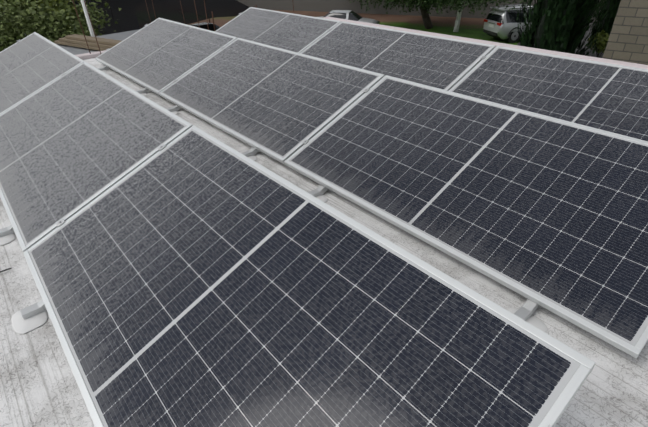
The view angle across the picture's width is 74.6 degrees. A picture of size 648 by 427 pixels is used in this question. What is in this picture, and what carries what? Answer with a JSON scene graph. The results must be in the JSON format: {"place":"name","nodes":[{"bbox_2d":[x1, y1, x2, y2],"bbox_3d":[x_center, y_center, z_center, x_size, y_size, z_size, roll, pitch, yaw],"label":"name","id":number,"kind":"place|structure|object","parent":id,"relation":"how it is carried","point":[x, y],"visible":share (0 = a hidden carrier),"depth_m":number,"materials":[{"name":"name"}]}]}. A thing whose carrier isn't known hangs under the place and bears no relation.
{"place":"outdoors","nodes":[
{"label":"outdoors","id":0,"kind":"place"},
{"bbox_2d":[56,29,139,54],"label":"roof","id":1,"kind":"structure","parent":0,"point":[121,36],"depth_m":9.08,"materials":[{"name":"beige paint"}]},
{"bbox_2d":[54,34,120,50],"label":"wooden deck","id":2,"kind":"structure","parent":1,"relation":"on","point":[76,40],"depth_m":8.35,"materials":[{"name":"brown wood"}]},
{"bbox_2d":[72,0,293,53],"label":"posts","id":3,"kind":"object","parent":1,"relation":"on","point":[149,17],"visible":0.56,"depth_m":5.95,"materials":[{"name":"brown metal"}]},
{"bbox_2d":[0,17,647,426],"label":"roof","id":4,"kind":"structure","parent":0,"point":[38,385],"depth_m":1.65,"materials":[{"name":"beige paint"}]},
{"bbox_2d":[0,233,47,333],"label":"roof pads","id":5,"kind":"object","parent":4,"relation":"on","point":[20,325],"visible":0.04,"depth_m":1.77,"materials":[{"name":"white paint"}]},
{"bbox_2d":[102,70,547,331],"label":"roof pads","id":6,"kind":"object","parent":4,"relation":"on","point":[536,322],"visible":0.17,"depth_m":1.73,"materials":[{"name":"grey rubber"}]},
{"bbox_2d":[187,10,521,44],"bbox_3d":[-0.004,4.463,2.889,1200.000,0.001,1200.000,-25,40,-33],"label":"ground","id":7,"kind":"structure","parent":0,"point":[472,28],"depth_m":31.88,"materials":[{"name":"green plant"}]},
{"bbox_2d":[0,16,43,51],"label":"bush","id":8,"kind":"object","parent":7,"relation":"on","point":[5,30],"visible":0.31,"depth_m":11.60,"materials":[{"name":"green plant"}]},
{"bbox_2d":[0,0,56,41],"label":"tree","id":9,"kind":"object","parent":7,"relation":"on","point":[31,21],"visible":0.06,"depth_m":12.57,"materials":[{"name":"green plant"}]},
{"bbox_2d":[3,0,60,37],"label":"tree","id":10,"kind":"object","parent":7,"relation":"on","point":[23,6],"visible":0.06,"depth_m":12.86,"materials":[{"name":"green plant"}]},
{"bbox_2d":[0,0,77,46],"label":"bush","id":11,"kind":"object","parent":7,"relation":"on","point":[59,29],"visible":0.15,"depth_m":11.90,"materials":[{"name":"green plant"}]},
{"bbox_2d":[0,0,86,30],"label":"tree","id":12,"kind":"object","parent":7,"relation":"on","point":[51,4],"visible":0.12,"depth_m":13.84,"materials":[{"name":"green plant"}]},
{"bbox_2d":[0,0,106,43],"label":"tree","id":13,"kind":"object","parent":7,"relation":"on","point":[22,13],"visible":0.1,"depth_m":12.45,"materials":[{"name":"green plant"}]},
{"bbox_2d":[24,1,95,42],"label":"bush","id":14,"kind":"object","parent":7,"relation":"on","point":[65,24],"visible":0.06,"depth_m":12.14,"materials":[{"name":"green plant"}]},
{"bbox_2d":[31,0,121,33],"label":"tree","id":15,"kind":"object","parent":7,"relation":"on","point":[91,11],"visible":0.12,"depth_m":15.83,"materials":[{"name":"green plant"}]},
{"bbox_2d":[81,0,94,36],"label":"pole","id":16,"kind":"object","parent":7,"relation":"on","point":[87,19],"depth_m":9.48,"materials":[{"name":"white metal"}]},
{"bbox_2d":[56,0,256,35],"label":"shade cloth carport","id":17,"kind":"object","parent":7,"relation":"on","point":[130,15],"visible":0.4,"depth_m":21.44,"materials":[{"name":"black fabric"}]},
{"bbox_2d":[190,22,219,30],"bbox_3d":[-7.011,-10.344,24.922,1.828,1.460,4.520,23,40,33],"label":"dark parked car","id":18,"kind":"object","parent":7,"relation":"on","point":[203,25],"visible":0.08,"depth_m":24.35,"materials":[{"name":"black paint"}]},
{"bbox_2d":[318,10,378,23],"bbox_3d":[1.293,-12.641,28.189,4.520,1.460,1.828,8,34,15],"label":"car","id":19,"kind":"object","parent":7,"relation":"on","point":[348,15],"visible":0.15,"depth_m":27.49,"materials":[{"name":"grey paint"}]},
{"bbox_2d":[237,0,599,22],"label":"lawn","id":20,"kind":"structure","parent":7,"relation":"on","point":[320,5],"depth_m":36.42,"materials":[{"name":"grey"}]},
{"bbox_2d":[350,0,490,28],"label":"tree","id":21,"kind":"object","parent":7,"relation":"on","point":[425,13],"visible":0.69,"depth_m":28.48,"materials":[{"name":"green plant"}]},
{"bbox_2d":[388,0,527,31],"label":"tree","id":22,"kind":"object","parent":7,"relation":"on","point":[458,19],"visible":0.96,"depth_m":25.31,"materials":[{"name":"green plant"}]},
{"bbox_2d":[517,23,603,57],"bbox_3d":[20.438,-15.945,33.959,4.800,0.001,45.000,17,37,26],"label":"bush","id":23,"kind":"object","parent":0,"point":[589,50],"depth_m":23.57,"materials":[{"name":"green plant"}]},
{"bbox_2d":[483,4,534,42],"bbox_3d":[12.242,-11.532,25.671,4.830,1.855,2.300,-9,33,-11],"label":"parked car","id":24,"kind":"object","parent":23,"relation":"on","point":[501,22],"visible":0.6,"depth_m":24.75,"materials":[{"name":"silver metal"}]},
{"bbox_2d":[516,0,608,55],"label":"cypress","id":25,"kind":"object","parent":23,"relation":"on","point":[557,25],"visible":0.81,"depth_m":19.05,"materials":[{"name":"green plant"}]},
{"bbox_2d":[587,30,608,57],"bbox_3d":[13.724,-8.250,20.945,1.397,1.382,1.414,-25,40,-33],"label":"bush","id":26,"kind":"object","parent":23,"relation":"on","point":[601,40],"visible":0.65,"depth_m":20.87,"materials":[{"name":"green plant"}]},
{"bbox_2d":[587,0,620,47],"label":"tree","id":27,"kind":"object","parent":23,"relation":"on","point":[612,6],"visible":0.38,"depth_m":21.87,"materials":[{"name":"green plant"}]},
{"bbox_2d":[603,0,647,64],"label":"brick wall","id":28,"kind":"structure","parent":0,"point":[627,40],"depth_m":10.56,"materials":[{"name":"brick"}]},
{"bbox_3d":[-0.857,-0.956,3.586,5.226,0.399,7.277,-25,40,-33],"label":"solar panel cable conduit","id":29,"kind":"object","parent":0,"visible":0},
{"bbox_2d":[0,224,46,319],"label":"mount rails","id":30,"kind":"object","parent":29,"relation":"on","point":[33,310],"visible":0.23,"depth_m":1.80,"materials":[{"name":"silver metal"}]},
{"bbox_2d":[0,32,84,114],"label":"solar panel","id":31,"kind":"object","parent":29,"relation":"on","point":[32,63],"visible":0.88,"depth_m":4.07,"materials":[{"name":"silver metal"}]},
{"bbox_2d":[0,62,192,251],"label":"solar panel","id":32,"kind":"object","parent":29,"relation":"on","point":[75,140],"visible":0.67,"depth_m":2.62,"materials":[{"name":"black glass"}]},
{"bbox_2d":[95,18,236,94],"bbox_3d":[-1.956,-1.940,5.056,1.038,0.035,2.094,-43,47,-17],"label":"solar panel","id":33,"kind":"object","parent":29,"relation":"on","point":[157,56],"visible":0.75,"depth_m":4.90,"materials":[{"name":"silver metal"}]},
{"bbox_2d":[159,38,384,163],"bbox_3d":[-0.588,-1.098,3.688,1.038,0.035,2.094,-43,47,-17],"label":"solar panel","id":34,"kind":"object","parent":29,"relation":"on","point":[279,104],"visible":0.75,"depth_m":3.48,"materials":[{"name":"black glass"}]},
{"bbox_2d":[215,7,340,52],"bbox_3d":[-0.822,-2.460,5.824,1.038,0.035,2.094,-43,47,-17],"label":"solar panel","id":35,"kind":"object","parent":29,"relation":"on","point":[297,33],"visible":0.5,"depth_m":5.74,"materials":[{"name":"black glass"}]},
{"bbox_2d":[17,13,551,426],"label":"panel clamps","id":36,"kind":"object","parent":29,"relation":"attached to","point":[160,148],"visible":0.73,"depth_m":2.89,"materials":[{"name":"silver metal"}]},
{"bbox_2d":[23,125,595,426],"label":"solar panel","id":37,"kind":"object","parent":29,"relation":"on","point":[193,276],"visible":1,"depth_m":1.36,"materials":[{"name":"black glass"}]},
{"bbox_2d":[97,66,538,320],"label":"mounting rails","id":38,"kind":"object","parent":29,"relation":"on","point":[526,310],"visible":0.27,"depth_m":2.58,"materials":[{"name":"silver metal"}]},
{"bbox_2d":[301,21,495,90],"bbox_3d":[0.546,-1.617,4.456,1.038,0.035,2.094,-43,47,-17],"label":"solar panel","id":39,"kind":"object","parent":29,"relation":"on","point":[444,63],"visible":0.6,"depth_m":4.33,"materials":[{"name":"black glass"}]},
{"bbox_2d":[284,75,647,357],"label":"solar panel","id":40,"kind":"object","parent":29,"relation":"on","point":[549,213],"visible":0.96,"depth_m":2.11,"materials":[{"name":"black glass"}]},
{"bbox_2d":[449,46,647,140],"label":"solar panel","id":41,"kind":"object","parent":29,"relation":"on","point":[609,97],"visible":0.58,"depth_m":3.27,"materials":[{"name":"black glass"}]}
]}

